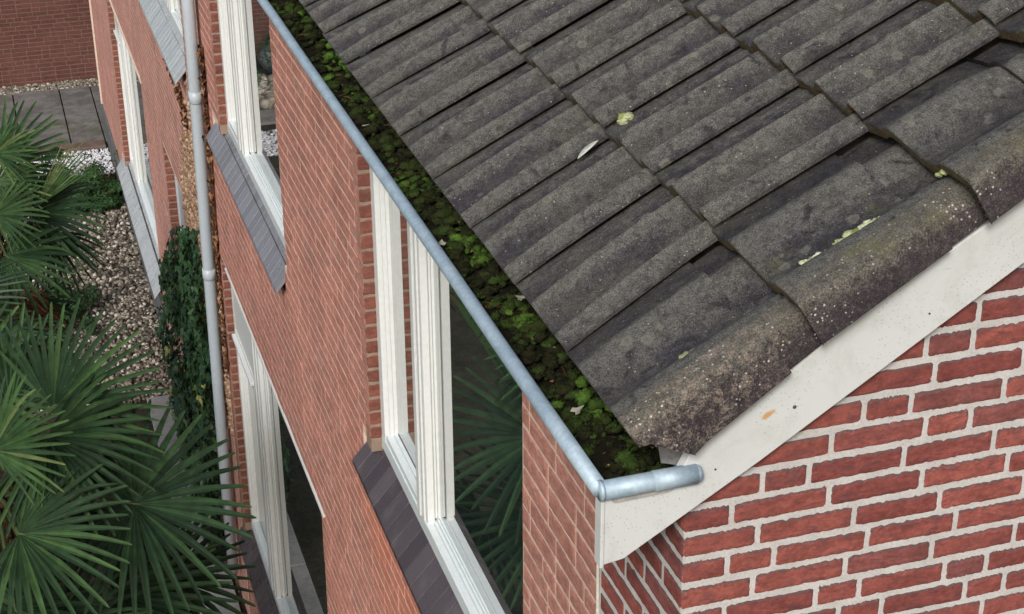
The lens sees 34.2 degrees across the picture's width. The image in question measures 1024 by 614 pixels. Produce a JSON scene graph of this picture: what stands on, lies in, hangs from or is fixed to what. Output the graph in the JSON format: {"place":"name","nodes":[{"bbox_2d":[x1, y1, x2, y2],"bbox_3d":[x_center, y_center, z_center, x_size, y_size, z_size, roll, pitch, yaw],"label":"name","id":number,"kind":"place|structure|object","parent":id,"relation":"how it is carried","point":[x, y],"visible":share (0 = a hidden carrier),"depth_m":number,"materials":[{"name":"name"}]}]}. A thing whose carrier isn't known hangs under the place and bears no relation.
{"place":"outdoors","nodes":[
{"label":"outdoors","id":0,"kind":"place"},
{"bbox_2d":[0,85,106,149],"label":"paving","id":1,"kind":"structure","parent":0,"point":[83,122],"depth_m":24.01,"materials":[{"name":"grey concrete"}]},
{"bbox_2d":[0,203,172,417],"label":"gravel","id":2,"kind":"structure","parent":0,"point":[116,240],"depth_m":18.34,"materials":[{"name":"beige gravel"}]},
{"bbox_2d":[0,85,247,613],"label":"ground","id":3,"kind":"structure","parent":0,"point":[141,412],"depth_m":16.88,"materials":[{"name":"stone"}]},
{"bbox_2d":[0,260,78,413],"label":"palm tree","id":4,"kind":"object","parent":3,"relation":"on","point":[4,332],"visible":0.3,"depth_m":10.19,"materials":[{"name":"green plant"}]},
{"bbox_2d":[10,146,69,195],"bbox_3d":[-5.960,-1.771,21.337,0.727,0.575,1.000,8,27,16],"label":"shrub","id":5,"kind":"object","parent":3,"relation":"on","point":[52,154],"visible":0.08,"depth_m":21.35,"materials":[{"name":"green plant"}]},
{"bbox_2d":[0,0,97,87],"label":"garden wall","id":6,"kind":"structure","parent":3,"relation":"on","point":[46,41],"depth_m":25.00,"materials":[{"name":"brick"}]},
{"bbox_2d":[0,78,98,94],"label":"edge gravel","id":7,"kind":"structure","parent":3,"relation":"on","point":[13,89],"depth_m":25.11,"materials":[{"name":"beige gravel"}]},
{"bbox_2d":[0,97,107,585],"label":"palm tree","id":8,"kind":"object","parent":3,"relation":"on","point":[31,254],"visible":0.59,"depth_m":11.46,"materials":[{"name":"green plant"}]},
{"bbox_2d":[1,148,114,184],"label":"white chippings","id":9,"kind":"object","parent":3,"relation":"on","point":[99,157],"visible":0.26,"depth_m":22.31,"materials":[{"name":"white gravel"}]},
{"bbox_2d":[18,140,105,152],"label":"kerb","id":10,"kind":"structure","parent":3,"relation":"on","point":[91,145],"depth_m":22.69,"materials":[{"name":"grey concrete"}]},
{"bbox_2d":[34,276,101,335],"bbox_3d":[-4.720,-0.042,17.798,0.914,0.515,0.832,5,26,11],"label":"shrub","id":11,"kind":"object","parent":3,"relation":"on","point":[86,301],"visible":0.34,"depth_m":17.84,"materials":[{"name":"green plant"}]},
{"bbox_2d":[32,150,119,201],"bbox_3d":[-5.390,-1.623,21.075,1.380,0.531,1.159,-8,27,-16],"label":"shrub","id":12,"kind":"object","parent":3,"relation":"on","point":[95,174],"visible":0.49,"depth_m":21.01,"materials":[{"name":"green plant"}]},
{"bbox_2d":[41,178,124,217],"bbox_3d":[-5.343,-1.384,20.730,0.948,0.399,1.067,10,28,20],"label":"shrub","id":13,"kind":"object","parent":3,"relation":"on","point":[108,203],"visible":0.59,"depth_m":20.63,"materials":[{"name":"green plant"}]},
{"bbox_2d":[0,298,256,613],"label":"palm tree","id":14,"kind":"object","parent":3,"relation":"on","point":[26,371],"visible":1,"depth_m":8.04,"materials":[{"name":"green plant"}]},
{"bbox_2d":[89,0,251,613],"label":"row house","id":15,"kind":"structure","parent":3,"relation":"on","point":[149,138],"depth_m":15.69,"materials":[{"name":"brick"}]},
{"bbox_2d":[113,15,158,250],"bbox_3d":[-4.065,-1.968,18.192,0.100,2.185,3.670,-8,27,-16],"label":"window","id":16,"kind":"structure","parent":15,"relation":"in","point":[131,86],"depth_m":18.97,"materials":[{"name":"white paint"}]},
{"bbox_2d":[162,0,183,44],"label":"window","id":17,"kind":"structure","parent":15,"relation":"in","point":[172,6],"depth_m":12.85,"materials":[{"name":"white paint"}]},
{"bbox_2d":[162,58,189,133],"bbox_3d":[-2.556,-1.670,12.671,0.089,0.319,1.341,-8,27,-16],"label":"dead vine","id":18,"kind":"object","parent":15,"relation":"attached to","point":[178,91],"visible":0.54,"depth_m":12.41,"materials":[{"name":"brown plant"}]},
{"bbox_2d":[174,175,200,406],"bbox_3d":[-2.784,0.060,14.786,0.060,2.780,1.270,-8,27,-16],"label":"door","id":19,"kind":"structure","parent":15,"relation":"in","point":[178,192],"depth_m":14.86,"materials":[{"name":"grey paint"}]},
{"bbox_2d":[154,225,239,592],"bbox_3d":[-2.710,0.377,13.784,0.303,3.296,3.132,-8,27,-16],"label":"ivy","id":20,"kind":"object","parent":15,"relation":"attached to","point":[191,389],"visible":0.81,"depth_m":13.21,"materials":[{"name":"green plant"}]},
{"bbox_2d":[181,0,1023,613],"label":"row house","id":21,"kind":"structure","parent":3,"relation":"on","point":[837,428],"depth_m":4.03,"materials":[{"name":"brick"}]},
{"bbox_2d":[195,44,230,380],"bbox_3d":[-2.023,-0.577,11.336,0.084,2.553,0.309,-8,27,-16],"label":"dead vine","id":22,"kind":"object","parent":21,"relation":"attached to","point":[204,92],"visible":0.96,"depth_m":11.27,"materials":[{"name":"brown plant"}]},
{"bbox_2d":[217,0,284,246],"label":"window","id":23,"kind":"structure","parent":21,"relation":"in","point":[243,24],"depth_m":9.56,"materials":[{"name":"white paint"}]},
{"bbox_2d":[230,284,327,613],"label":"window","id":24,"kind":"structure","parent":21,"relation":"in","point":[287,528],"depth_m":10.94,"materials":[{"name":"white paint"}]},
{"bbox_2d":[369,166,522,613],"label":"window","id":25,"kind":"structure","parent":21,"relation":"in","point":[451,409],"depth_m":5.94,"materials":[{"name":"white paint"}]},
{"bbox_2d":[268,0,673,479],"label":"moss","id":26,"kind":"object","parent":21,"relation":"on","point":[543,360],"visible":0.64,"depth_m":4.41,"materials":[{"name":"green plant"}]},
{"bbox_2d":[515,295,524,300],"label":"dry leaf","id":27,"kind":"object","parent":26,"relation":"on","point":[520,297],"visible":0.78,"depth_m":4.28,"materials":[{"name":"beige plant"}]},
{"bbox_2d":[570,405,583,414],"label":"dry leaf","id":28,"kind":"object","parent":26,"relation":"on","point":[576,410],"visible":1,"depth_m":3.74,"materials":[{"name":"beige plant"}]},
{"bbox_2d":[578,140,598,158],"bbox_3d":[0.195,-0.404,4.282,0.066,0.041,0.023,-18,31,-32],"label":"feather","id":29,"kind":"object","parent":21,"relation":"on","point":[586,148],"visible":1,"depth_m":4.28,"materials":[{"name":"white"}]},
{"bbox_2d":[617,112,633,124],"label":"moss clump","id":30,"kind":"object","parent":21,"relation":"on","point":[624,118],"visible":1,"depth_m":4.28,"materials":[{"name":"yellow plant"}]},
{"bbox_2d":[678,349,692,358],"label":"moss clump","id":31,"kind":"object","parent":21,"relation":"on","point":[682,355],"visible":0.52,"depth_m":3.42,"materials":[{"name":"plant"}]},
{"bbox_2d":[798,252,821,264],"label":"moss clump","id":32,"kind":"object","parent":21,"relation":"on","point":[801,262],"visible":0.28,"depth_m":3.44,"materials":[{"name":"plant"}]},
{"bbox_2d":[824,216,879,250],"bbox_3d":[0.707,-0.149,3.436,0.133,0.075,0.042,-8,27,-16],"label":"moss clump","id":33,"kind":"object","parent":21,"relation":"on","point":[845,234],"visible":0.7,"depth_m":3.43,"materials":[{"name":"yellow plant"}]},
{"bbox_2d":[935,169,946,177],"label":"moss clump","id":34,"kind":"object","parent":21,"relation":"on","point":[940,173],"visible":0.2,"depth_m":3.43,"materials":[{"name":"yellow plant"}]},
{"bbox_2d":[147,395,240,613],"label":"path","id":35,"kind":"structure","parent":0,"point":[157,413],"depth_m":15.57,"materials":[{"name":"grey concrete"}]}
]}

